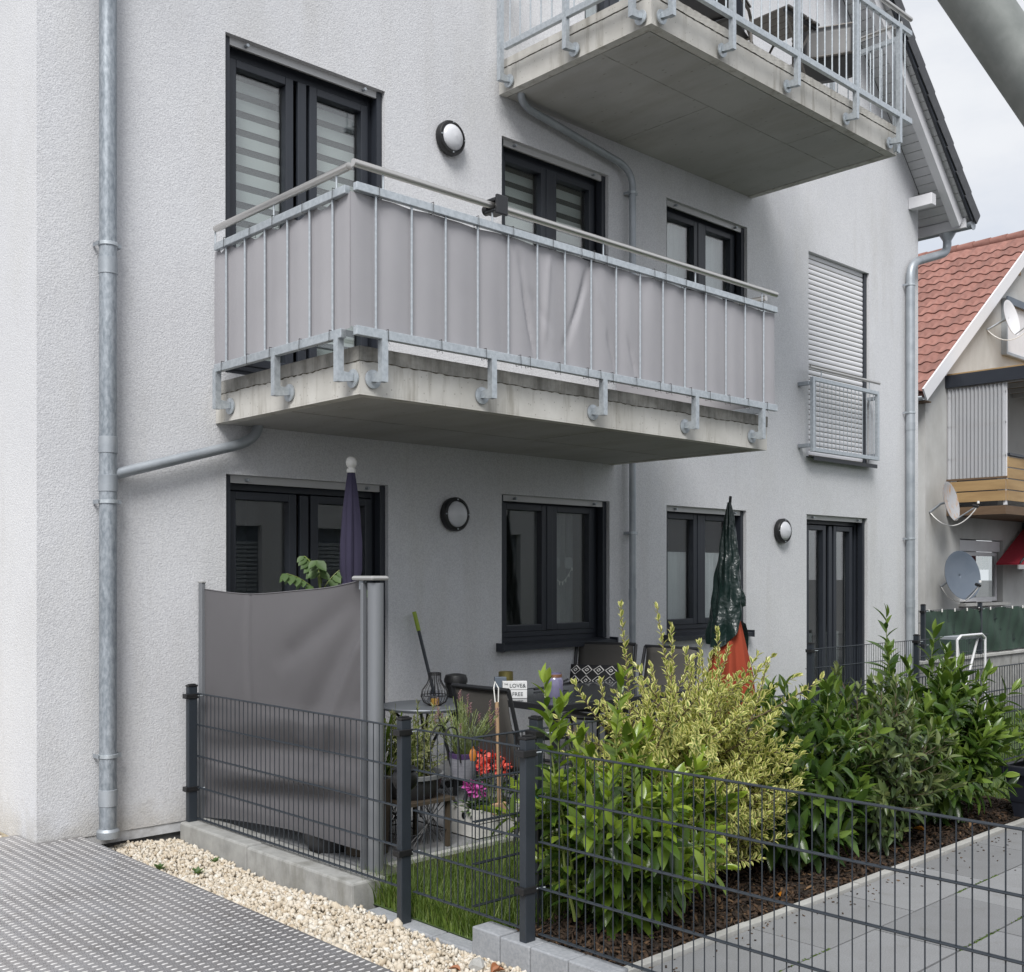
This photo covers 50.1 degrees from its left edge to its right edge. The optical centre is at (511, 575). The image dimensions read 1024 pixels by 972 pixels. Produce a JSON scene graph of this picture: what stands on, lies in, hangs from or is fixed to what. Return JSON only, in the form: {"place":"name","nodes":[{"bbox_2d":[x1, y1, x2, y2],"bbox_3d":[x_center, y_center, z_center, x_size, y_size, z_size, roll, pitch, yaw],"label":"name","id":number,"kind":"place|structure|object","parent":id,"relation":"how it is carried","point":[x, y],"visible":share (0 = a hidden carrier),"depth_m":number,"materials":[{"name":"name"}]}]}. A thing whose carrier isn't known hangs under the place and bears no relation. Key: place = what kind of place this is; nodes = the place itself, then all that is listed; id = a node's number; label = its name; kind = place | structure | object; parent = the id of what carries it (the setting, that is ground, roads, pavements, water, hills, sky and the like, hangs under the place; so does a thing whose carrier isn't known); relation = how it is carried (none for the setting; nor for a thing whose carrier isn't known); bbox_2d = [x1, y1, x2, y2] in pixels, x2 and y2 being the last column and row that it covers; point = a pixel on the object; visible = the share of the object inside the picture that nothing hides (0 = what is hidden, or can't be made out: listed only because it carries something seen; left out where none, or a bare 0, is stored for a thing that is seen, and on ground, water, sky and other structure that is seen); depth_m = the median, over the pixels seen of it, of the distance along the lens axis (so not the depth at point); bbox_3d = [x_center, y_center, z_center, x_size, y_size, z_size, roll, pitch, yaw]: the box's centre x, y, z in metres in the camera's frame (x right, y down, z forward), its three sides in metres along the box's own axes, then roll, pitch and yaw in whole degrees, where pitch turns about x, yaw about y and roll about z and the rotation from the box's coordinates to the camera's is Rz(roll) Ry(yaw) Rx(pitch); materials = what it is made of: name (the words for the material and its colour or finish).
{"place":"outdoors","nodes":[
{"label":"outdoors","id":0,"kind":"place"},
{"bbox_2d":[0,835,393,971],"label":"walkway","id":1,"kind":"structure","parent":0,"point":[78,904],"depth_m":4.86,"materials":[{"name":"grey concrete"}]},
{"bbox_2d":[108,837,526,971],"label":"gravel","id":2,"kind":"structure","parent":0,"point":[367,934],"depth_m":5.45,"materials":[{"name":"beige gravel"}]},
{"bbox_2d":[154,863,166,869],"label":"weed","id":3,"kind":"object","parent":2,"relation":"on","point":[159,866],"visible":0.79,"depth_m":6.28,"materials":[{"name":"green plant"}]},
{"bbox_2d":[191,866,203,873],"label":"weed","id":4,"kind":"object","parent":2,"relation":"on","point":[197,870],"visible":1,"depth_m":6.20,"materials":[{"name":"green plant"}]},
{"bbox_2d":[449,965,460,970],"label":"fallen leaf","id":5,"kind":"object","parent":2,"relation":"on","point":[457,967],"visible":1,"depth_m":4.64,"materials":[{"name":"brown plant"}]},
{"bbox_2d":[468,957,485,971],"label":"stone","id":6,"kind":"object","parent":2,"relation":"on","point":[477,964],"visible":1,"depth_m":4.66,"materials":[{"name":"stone"}]},
{"bbox_2d":[491,962,501,971],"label":"fallen leaf","id":7,"kind":"object","parent":2,"relation":"on","point":[493,964],"visible":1,"depth_m":4.63,"materials":[{"name":"brown plant"}]},
{"bbox_2d":[492,966,504,971],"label":"fallen leaf","id":8,"kind":"object","parent":2,"relation":"on","point":[494,969],"visible":1,"depth_m":4.60,"materials":[{"name":"brown plant"}]},
{"bbox_2d":[219,761,597,912],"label":"patio","id":9,"kind":"structure","parent":0,"point":[270,831],"depth_m":6.53,"materials":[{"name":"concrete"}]},
{"bbox_2d":[279,556,341,589],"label":"tomato plant","id":10,"kind":"object","parent":9,"relation":"on","point":[315,569],"visible":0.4,"depth_m":6.69,"materials":[{"name":"green plant"}]},
{"bbox_2d":[304,833,344,852],"bbox_3d":[-1.039,1.518,6.305,0.320,0.100,0.320,0,0,-43],"label":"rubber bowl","id":11,"kind":"object","parent":9,"relation":"on","point":[331,847],"visible":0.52,"depth_m":6.17,"materials":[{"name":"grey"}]},
{"bbox_2d":[340,457,361,583],"bbox_3d":[-0.997,0.417,6.785,0.440,2.306,0.440,0,0,-43],"label":"closed parasol","id":12,"kind":"object","parent":9,"relation":"on","point":[351,550],"visible":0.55,"depth_m":6.75,"materials":[{"name":"blue fabric"}]},
{"bbox_2d":[346,775,390,856],"bbox_3d":[-0.823,1.301,6.207,0.280,0.533,0.280,0,0,-43],"label":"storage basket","id":13,"kind":"object","parent":9,"relation":"on","point":[388,800],"visible":0.13,"depth_m":6.15,"materials":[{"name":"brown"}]},
{"bbox_2d":[384,704,429,845],"bbox_3d":[-0.862,1.153,6.402,0.783,0.831,0.597,0,0,9],"label":"grass plant","id":14,"kind":"object","parent":9,"relation":"on","point":[388,770],"depth_m":6.30,"materials":[{"name":"green plant"}]},
{"bbox_2d":[384,700,456,816],"bbox_3d":[-0.584,1.221,7.339,0.600,0.706,0.600,0,0,-43],"label":"bistro table","id":15,"kind":"object","parent":9,"relation":"on","point":[408,706],"visible":0.41,"depth_m":7.24,"materials":[{"name":"grey metal"}]},
{"bbox_2d":[421,672,448,705],"bbox_3d":[-0.515,0.757,7.294,0.190,0.219,0.188,0,0,-43],"label":"wire lantern","id":16,"kind":"object","parent":15,"relation":"on","point":[433,701],"visible":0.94,"depth_m":7.27,"materials":[{"name":"black metal"}]},
{"bbox_2d":[389,792,454,846],"bbox_3d":[-0.585,1.425,6.348,0.360,0.286,0.360,0,0,-43],"label":"wire stand","id":17,"kind":"object","parent":9,"relation":"on","point":[447,812],"visible":0.47,"depth_m":6.33,"materials":[{"name":"brown metal"}]},
{"bbox_2d":[384,767,443,800],"bbox_3d":[-0.585,1.210,6.348,0.394,0.142,0.394,0,0,-43],"label":"bowl planter","id":18,"kind":"object","parent":17,"relation":"on","point":[421,787],"visible":0.38,"depth_m":6.22,"materials":[{"name":"grey"}]},
{"bbox_2d":[384,699,450,775],"bbox_3d":[-0.572,0.959,6.363,0.489,0.472,0.432,0,0,-43],"label":"variegated plant","id":19,"kind":"object","parent":18,"relation":"on","point":[420,751],"visible":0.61,"depth_m":6.32,"materials":[{"name":"green plant"}]},
{"bbox_2d":[412,611,463,788],"bbox_3d":[-0.534,0.897,8.073,0.300,1.256,0.430,0,0,-43],"label":"broom","id":20,"kind":"object","parent":9,"relation":"on","point":[418,629],"visible":0.58,"depth_m":8.08,"materials":[{"name":"green"}]},
{"bbox_2d":[429,673,467,795],"bbox_3d":[-0.401,1.135,7.800,0.400,0.871,0.400,0,0,-43],"label":"grill","id":21,"kind":"object","parent":9,"relation":"on","point":[450,679],"visible":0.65,"depth_m":7.75,"materials":[{"name":"black metal"}]},
{"bbox_2d":[452,796,519,838],"bbox_3d":[-0.137,1.480,6.716,0.424,0.163,0.240,0,0,-43],"label":"wooden crate","id":22,"kind":"object","parent":9,"relation":"on","point":[461,825],"visible":0.37,"depth_m":6.58,"materials":[{"name":"white wood"}]},
{"bbox_2d":[461,779,488,813],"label":"flowering plant","id":23,"kind":"object","parent":22,"relation":"in","point":[469,791],"visible":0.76,"depth_m":6.57,"materials":[{"name":"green plant"}]},
{"bbox_2d":[453,795,508,815],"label":"flowering plant","id":24,"kind":"object","parent":22,"relation":"in","point":[476,803],"visible":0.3,"depth_m":6.68,"materials":[{"name":"green plant"}]},
{"bbox_2d":[476,763,496,803],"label":"flowering plant","id":25,"kind":"object","parent":22,"relation":"in","point":[485,781],"visible":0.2,"depth_m":6.72,"materials":[{"name":"green plant"}]},
{"bbox_2d":[471,747,512,805],"bbox_3d":[-0.109,1.233,6.651,0.346,0.396,0.274,0,0,9],"label":"flowering plant","id":26,"kind":"object","parent":22,"relation":"on","point":[488,762],"visible":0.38,"depth_m":6.59,"materials":[{"name":"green plant"}]},
{"bbox_2d":[487,771,512,802],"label":"flowering plant","id":27,"kind":"object","parent":22,"relation":"in","point":[502,789],"visible":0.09,"depth_m":6.70,"materials":[{"name":"green plant"}]},
{"bbox_2d":[451,683,573,841],"bbox_3d":[0.007,1.117,6.765,0.518,0.914,0.602,0,0,44],"label":"garden chair","id":28,"kind":"object","parent":9,"relation":"on","point":[480,697],"visible":0.33,"depth_m":6.57,"materials":[{"name":"black metal"}]},
{"bbox_2d":[492,682,505,815],"bbox_3d":[-0.081,0.996,6.316,0.100,0.768,0.045,0,0,-43],"label":"hand rake","id":29,"kind":"object","parent":28,"relation":"hanging from","point":[497,745],"visible":0.73,"depth_m":6.29,"materials":[{"name":"brown wood"}]},
{"bbox_2d":[470,680,691,800],"bbox_3d":[0.513,1.195,7.713,1.518,0.750,0.890,0,0,-43],"label":"glass table","id":30,"kind":"object","parent":9,"relation":"on","point":[589,689],"visible":0.36,"depth_m":7.49,"materials":[{"name":"grey glass"}]},
{"bbox_2d":[498,671,512,680],"bbox_3d":[-0.042,0.740,7.479,0.100,0.164,0.100,0,0,-43],"label":"brass cylinder","id":31,"kind":"object","parent":30,"relation":"on","point":[508,675],"visible":0.32,"depth_m":7.44,"materials":[{"name":"yellow metal"}]},
{"bbox_2d":[494,677,526,697],"bbox_3d":[-0.010,0.755,7.377,0.212,0.134,0.127,0,0,-5],"label":"sign box","id":32,"kind":"object","parent":30,"relation":"on","point":[518,689],"visible":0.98,"depth_m":7.32,"materials":[{"name":"white paper"}]},
{"bbox_2d":[533,678,568,689],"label":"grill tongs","id":33,"kind":"object","parent":30,"relation":"on","point":[564,682],"visible":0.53,"depth_m":8.04,"materials":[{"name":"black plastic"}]},
{"bbox_2d":[548,672,562,697],"bbox_3d":[0.287,0.740,7.377,0.115,0.164,0.115,0,0,15],"label":"glass jar","id":34,"kind":"object","parent":30,"relation":"on","point":[556,679],"visible":0.6,"depth_m":7.33,"materials":[{"name":"purple"}]},
{"bbox_2d":[561,642,637,750],"bbox_3d":[0.689,1.072,9.055,0.569,1.004,0.662,0,0,21],"label":"garden chair","id":35,"kind":"object","parent":9,"relation":"on","point":[600,653],"visible":0.23,"depth_m":9.30,"materials":[{"name":"black metal"}]},
{"bbox_2d":[569,664,618,710],"bbox_3d":[0.665,0.920,8.968,0.420,0.365,0.180,0,0,21],"label":"cushion","id":36,"kind":"object","parent":35,"relation":"on","point":[583,673],"visible":0.37,"depth_m":8.95,"materials":[{"name":"black fabric"}]},
{"bbox_2d":[596,644,699,756],"bbox_3d":[1.077,1.072,8.622,0.569,1.004,0.662,0,0,43],"label":"garden chair","id":37,"kind":"object","parent":9,"relation":"on","point":[653,655],"visible":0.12,"depth_m":8.83,"materials":[{"name":"black metal"}]},
{"bbox_2d":[705,496,754,716],"bbox_3d":[1.812,0.459,8.962,0.468,2.222,0.409,0,0,-43],"label":"closed parasol","id":38,"kind":"object","parent":9,"relation":"on","point":[728,599],"visible":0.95,"depth_m":8.88,"materials":[{"name":"green fabric"}]},
{"bbox_2d":[564,717,597,768],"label":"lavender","id":39,"kind":"object","parent":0,"point":[582,742],"visible":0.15,"depth_m":6.76,"materials":[{"name":"green plant"}]},
{"bbox_2d":[347,735,1022,940],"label":"lawn","id":40,"kind":"structure","parent":0,"point":[996,779],"depth_m":5.58,"materials":[{"name":"plant"}]},
{"bbox_2d":[940,633,985,709],"bbox_3d":[4.407,1.126,10.718,0.644,1.116,0.212,0,0,-43],"label":"drying rack","id":41,"kind":"object","parent":40,"relation":"on","point":[977,636],"visible":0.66,"depth_m":10.72,"materials":[{"name":"white metal"}]},
{"bbox_2d":[411,580,1023,940],"bbox_3d":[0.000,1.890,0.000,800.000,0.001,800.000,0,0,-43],"label":"ground","id":42,"kind":"structure","parent":0,"point":[985,589],"depth_m":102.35,"materials":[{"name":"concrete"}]},
{"bbox_2d":[180,817,384,910],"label":"footing wall","id":43,"kind":"structure","parent":42,"relation":"on","point":[289,869],"depth_m":6.05,"materials":[{"name":"concrete"}]},
{"bbox_2d":[366,907,472,952],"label":"sunk kerb","id":44,"kind":"structure","parent":42,"relation":"on","point":[445,938],"depth_m":5.17,"materials":[{"name":"grey concrete"}]},
{"bbox_2d":[0,0,979,847],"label":"apartment building","id":45,"kind":"structure","parent":42,"relation":"on","point":[156,462],"depth_m":8.08,"materials":[{"name":"paint"}]},
{"bbox_2d":[198,576,396,875],"bbox_3d":[-1.288,0.786,6.399,0.179,1.567,1.882,0,0,-45],"label":"side awning","id":46,"kind":"object","parent":45,"relation":"attached to","point":[320,650],"visible":0.9,"depth_m":6.25,"materials":[{"name":"fabric"}]},
{"bbox_2d":[225,35,381,374],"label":"window","id":47,"kind":"structure","parent":45,"relation":"in","point":[279,109],"depth_m":7.66,"materials":[{"name":"black glass"}]},
{"bbox_2d":[226,475,384,761],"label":"window","id":48,"kind":"structure","parent":45,"relation":"in","point":[240,489],"depth_m":7.74,"materials":[{"name":"clear glass"}]},
{"bbox_2d":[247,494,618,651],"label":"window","id":49,"kind":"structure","parent":45,"relation":"in","point":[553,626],"depth_m":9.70,"materials":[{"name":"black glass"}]},
{"bbox_2d":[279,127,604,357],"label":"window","id":50,"kind":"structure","parent":45,"relation":"in","point":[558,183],"depth_m":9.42,"materials":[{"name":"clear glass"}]},
{"bbox_2d":[436,120,465,155],"bbox_3d":[-0.462,-3.370,8.426,0.264,0.264,0.102,0,0,-43],"label":"wall lamp","id":51,"kind":"object","parent":45,"relation":"attached to","point":[450,138],"visible":1,"depth_m":8.38,"materials":[{"name":"black plastic"}]},
{"bbox_2d":[440,497,469,530],"bbox_3d":[-0.429,-0.472,8.457,0.264,0.264,0.102,0,0,-43],"label":"wall lamp","id":52,"kind":"object","parent":45,"relation":"attached to","point":[454,514],"visible":1,"depth_m":8.41,"materials":[{"name":"black plastic"}]},
{"bbox_2d":[214,185,774,410],"bbox_3d":[0.054,-1.676,7.750,4.004,0.848,1.658,0,0,-43],"label":"privacy screen","id":53,"kind":"object","parent":45,"relation":"on","point":[354,258],"visible":0.98,"depth_m":6.62,"materials":[{"name":"fabric"}]},
{"bbox_2d":[482,194,507,217],"bbox_3d":[-0.107,-2.192,6.527,0.090,0.115,0.155,0,0,-43],"label":"rail clamp","id":54,"kind":"object","parent":45,"relation":"attached to","point":[500,201],"visible":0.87,"depth_m":6.48,"materials":[{"name":"black metal"}]},
{"bbox_2d":[585,0,620,17],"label":"window","id":55,"kind":"structure","parent":45,"relation":"in","point":[604,4],"depth_m":9.91,"materials":[{"name":"clear glass"}]},
{"bbox_2d":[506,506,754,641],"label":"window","id":56,"kind":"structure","parent":45,"relation":"in","point":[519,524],"depth_m":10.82,"materials":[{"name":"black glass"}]},
{"bbox_2d":[532,187,743,301],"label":"window","id":57,"kind":"structure","parent":45,"relation":"in","point":[695,238],"depth_m":10.88,"materials":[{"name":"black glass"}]},
{"bbox_2d":[596,0,744,30],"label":"window","id":58,"kind":"structure","parent":45,"relation":"in","point":[739,5],"depth_m":11.22,"materials":[{"name":"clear glass"}]},
{"bbox_2d":[678,0,752,43],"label":"garden chair","id":59,"kind":"object","parent":45,"relation":"on","point":[704,10],"visible":0.17,"depth_m":9.02,"materials":[{"name":"black plastic"}]},
{"bbox_2d":[668,515,864,712],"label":"window","id":60,"kind":"structure","parent":45,"relation":"in","point":[825,534],"depth_m":12.82,"materials":[{"name":"black glass"}]},
{"bbox_2d":[742,4,819,73],"bbox_3d":[2.332,-4.467,9.512,0.485,0.646,0.480,0,0,-43],"label":"folding table","id":61,"kind":"object","parent":45,"relation":"on","point":[765,22],"visible":0.38,"depth_m":9.44,"materials":[{"name":"brown metal"}]},
{"bbox_2d":[774,518,791,542],"bbox_3d":[2.881,-0.470,11.579,0.264,0.264,0.102,0,0,-43],"label":"wall lamp","id":62,"kind":"object","parent":45,"relation":"attached to","point":[782,530],"visible":1,"depth_m":11.52,"materials":[{"name":"black plastic"}]},
{"bbox_2d":[792,22,852,83],"bbox_3d":[2.857,-4.643,9.947,0.569,1.004,0.662,0,0,20],"label":"garden chair","id":63,"kind":"object","parent":45,"relation":"on","point":[816,75],"visible":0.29,"depth_m":10.15,"materials":[{"name":"black plastic"}]},
{"bbox_2d":[806,254,876,467],"bbox_3d":[3.718,-2.408,12.440,1.380,2.307,0.200,0,0,-43],"label":"window","id":64,"kind":"structure","parent":45,"relation":"in","point":[837,293],"depth_m":12.51,"materials":[{"name":"grey plastic"}]},
{"bbox_2d":[473,921,627,971],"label":"kerb row","id":65,"kind":"object","parent":42,"relation":"on","point":[493,941],"visible":0.94,"depth_m":4.63,"materials":[{"name":"concrete"}]},
{"bbox_2d":[183,683,1023,971],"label":"fence","id":66,"kind":"object","parent":42,"relation":"on","point":[527,888],"visible":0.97,"depth_m":4.67,"materials":[{"name":"black metal"}]},
{"bbox_2d":[392,759,418,789],"bbox_3d":[-0.539,0.997,5.485,0.142,0.175,0.134,0,0,-43],"label":"ball lantern","id":67,"kind":"object","parent":66,"relation":"hanging from","point":[413,779],"visible":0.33,"depth_m":5.45,"materials":[{"name":"black plastic"}]},
{"bbox_2d":[431,725,476,779],"bbox_3d":[-0.268,0.844,5.231,0.230,0.263,0.138,0,0,-43],"label":"hanging pot","id":68,"kind":"object","parent":66,"relation":"hanging from","point":[461,767],"visible":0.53,"depth_m":5.21,"materials":[{"name":"purple"}]},
{"bbox_2d":[429,689,499,753],"bbox_3d":[-0.237,0.707,5.263,0.330,0.308,0.320,0,0,-43],"label":"lavender","id":69,"kind":"object","parent":68,"relation":"in","point":[464,718],"visible":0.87,"depth_m":5.23,"materials":[{"name":"green plant"}]},
{"bbox_2d":[469,737,476,760],"bbox_3d":[-0.182,0.801,5.053,0.039,0.117,0.036,0,0,-3],"label":"glass ornament","id":70,"kind":"object","parent":66,"relation":"hanging from","point":[474,754],"visible":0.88,"depth_m":5.04,"materials":[{"name":"orange glass"}]},
{"bbox_2d":[473,663,1023,925],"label":"fence","id":71,"kind":"object","parent":42,"relation":"on","point":[535,720],"visible":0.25,"depth_m":5.24,"materials":[{"name":"black metal"}]},
{"bbox_2d":[805,634,987,705],"bbox_3d":[4.541,1.283,12.471,4.300,1.214,0.107,0,0,-43],"label":"fence","id":72,"kind":"object","parent":42,"relation":"on","point":[810,650],"visible":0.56,"depth_m":11.88,"materials":[{"name":"black metal"}]},
{"bbox_2d":[920,648,1023,703],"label":"boundary wall","id":73,"kind":"structure","parent":42,"relation":"on","point":[1006,657],"depth_m":16.66,"materials":[{"name":"concrete"}]},
{"bbox_2d":[918,602,1023,660],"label":"net fence","id":74,"kind":"object","parent":73,"relation":"on","point":[1001,628],"visible":0.83,"depth_m":16.22,"materials":[{"name":"green fabric"}]},
{"bbox_2d":[937,0,1023,126],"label":"steel tube","id":75,"kind":"object","parent":42,"relation":"on","point":[991,32],"visible":1,"depth_m":2.51,"materials":[{"name":"metal"}]},
{"bbox_2d":[516,794,1021,966],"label":"bark mulch","id":76,"kind":"object","parent":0,"point":[998,803],"visible":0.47,"depth_m":5.67,"materials":[{"name":"brown wood"}]},
{"bbox_2d":[535,793,543,926],"bbox_3d":[0.121,1.331,5.090,0.056,0.678,0.056,0,0,-43],"label":"pole","id":77,"kind":"object","parent":76,"relation":"on","point":[537,868],"visible":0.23,"depth_m":5.09,"materials":[{"name":"grey"}]},
{"bbox_2d":[476,663,747,940],"bbox_3d":[0.552,1.045,5.108,1.254,1.302,1.296,0,0,-43],"label":"laurel shrub","id":78,"kind":"object","parent":76,"relation":"on","point":[560,703],"visible":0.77,"depth_m":4.95,"materials":[{"name":"green plant"}]},
{"bbox_2d":[553,600,824,900],"bbox_3d":[0.912,0.907,5.729,1.377,1.557,1.206,0,0,-43],"label":"privet shrub","id":79,"kind":"object","parent":76,"relation":"on","point":[716,719],"visible":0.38,"depth_m":5.53,"materials":[{"name":"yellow plant"}]},
{"bbox_2d":[731,671,895,872],"bbox_3d":[1.538,1.118,6.240,1.398,1.186,1.053,0,0,-43],"label":"laurel shrub","id":80,"kind":"object","parent":76,"relation":"on","point":[823,761],"visible":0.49,"depth_m":5.97,"materials":[{"name":"green plant"}]},
{"bbox_2d":[806,661,966,857],"bbox_3d":[2.230,1.110,6.724,1.055,1.153,1.179,0,0,28],"label":"rhododendron shrub","id":81,"kind":"object","parent":76,"relation":"on","point":[898,771],"visible":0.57,"depth_m":6.47,"materials":[{"name":"green plant"}]},
{"bbox_2d":[831,605,1023,826],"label":"laurel shrub","id":82,"kind":"object","parent":76,"relation":"on","point":[945,701],"visible":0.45,"depth_m":7.18,"materials":[{"name":"green plant"}]},
{"bbox_2d":[624,818,1023,971],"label":"path","id":83,"kind":"structure","parent":0,"point":[997,900],"depth_m":5.14,"materials":[{"name":"concrete"}]},
{"bbox_2d":[999,758,1023,817],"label":"square planter","id":84,"kind":"object","parent":83,"relation":"on","point":[1017,802],"visible":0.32,"depth_m":7.39,"materials":[{"name":"black plastic"}]},
{"bbox_2d":[1008,710,1023,763],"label":"laurel shrub","id":85,"kind":"object","parent":84,"relation":"on","point":[1018,740],"visible":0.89,"depth_m":7.50,"materials":[{"name":"green plant"}]},
{"bbox_2d":[902,0,1023,579],"label":"sky","id":86,"kind":"structure","parent":0,"point":[987,136],"materials":[{"name":"white"}]},
{"bbox_2d":[918,230,1023,652],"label":"neighbour house","id":87,"kind":"structure","parent":0,"point":[970,408],"depth_m":18.86,"materials":[{"name":"white paint"}]},
{"bbox_2d":[929,482,979,525],"bbox_3d":[7.261,-1.178,17.977,0.534,0.738,0.640,0,0,-9],"label":"satellite dish","id":88,"kind":"object","parent":87,"relation":"attached to","point":[951,501],"visible":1,"depth_m":18.08,"materials":[{"name":"metal"}]},
{"bbox_2d":[940,551,980,602],"bbox_3d":[7.458,0.021,18.203,0.633,0.864,0.561,0,0,22],"label":"satellite dish","id":89,"kind":"object","parent":87,"relation":"attached to","point":[962,575],"visible":1,"depth_m":18.24,"materials":[{"name":"metal"}]},
{"bbox_2d":[959,539,1010,606],"bbox_3d":[8.298,-0.025,19.783,1.880,1.430,0.640,0,0,-43],"label":"window","id":90,"kind":"structure","parent":87,"relation":"in","point":[974,548],"depth_m":19.88,"materials":[{"name":"white paint"}]},
{"bbox_2d":[987,300,1023,340],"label":"satellite dish","id":91,"kind":"object","parent":87,"relation":"attached to","point":[1011,319],"visible":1,"depth_m":19.70,"materials":[{"name":"white metal"}]},
{"bbox_2d":[996,523,1023,569],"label":"awning","id":92,"kind":"object","parent":87,"relation":"attached to","point":[1013,554],"visible":1,"depth_m":19.94,"materials":[{"name":"red fabric"}]},
{"bbox_2d":[1001,296,1023,361],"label":"window","id":93,"kind":"structure","parent":87,"relation":"in","point":[1014,349],"depth_m":20.36,"materials":[{"name":"metal"}]},
{"bbox_2d":[978,776,1009,797],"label":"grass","id":94,"kind":"structure","parent":0,"point":[1001,789],"depth_m":8.36,"materials":[{"name":"green plant"}]},
{"bbox_2d":[965,704,1023,734],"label":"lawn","id":95,"kind":"structure","parent":0,"point":[1012,713],"depth_m":13.18,"materials":[{"name":"plant"}]},
{"bbox_2d":[969,712,1023,730],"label":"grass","id":96,"kind":"structure","parent":0,"point":[1012,721],"depth_m":12.25,"materials":[{"name":"green plant"}]},
{"bbox_2d":[984,786,1009,800],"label":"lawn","id":97,"kind":"structure","parent":0,"point":[996,794],"depth_m":8.39,"materials":[{"name":"plant"}]},
{"bbox_2d":[977,745,1023,779],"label":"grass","id":98,"kind":"structure","parent":0,"point":[1006,761],"depth_m":9.78,"materials":[{"name":"green plant"}]}
]}

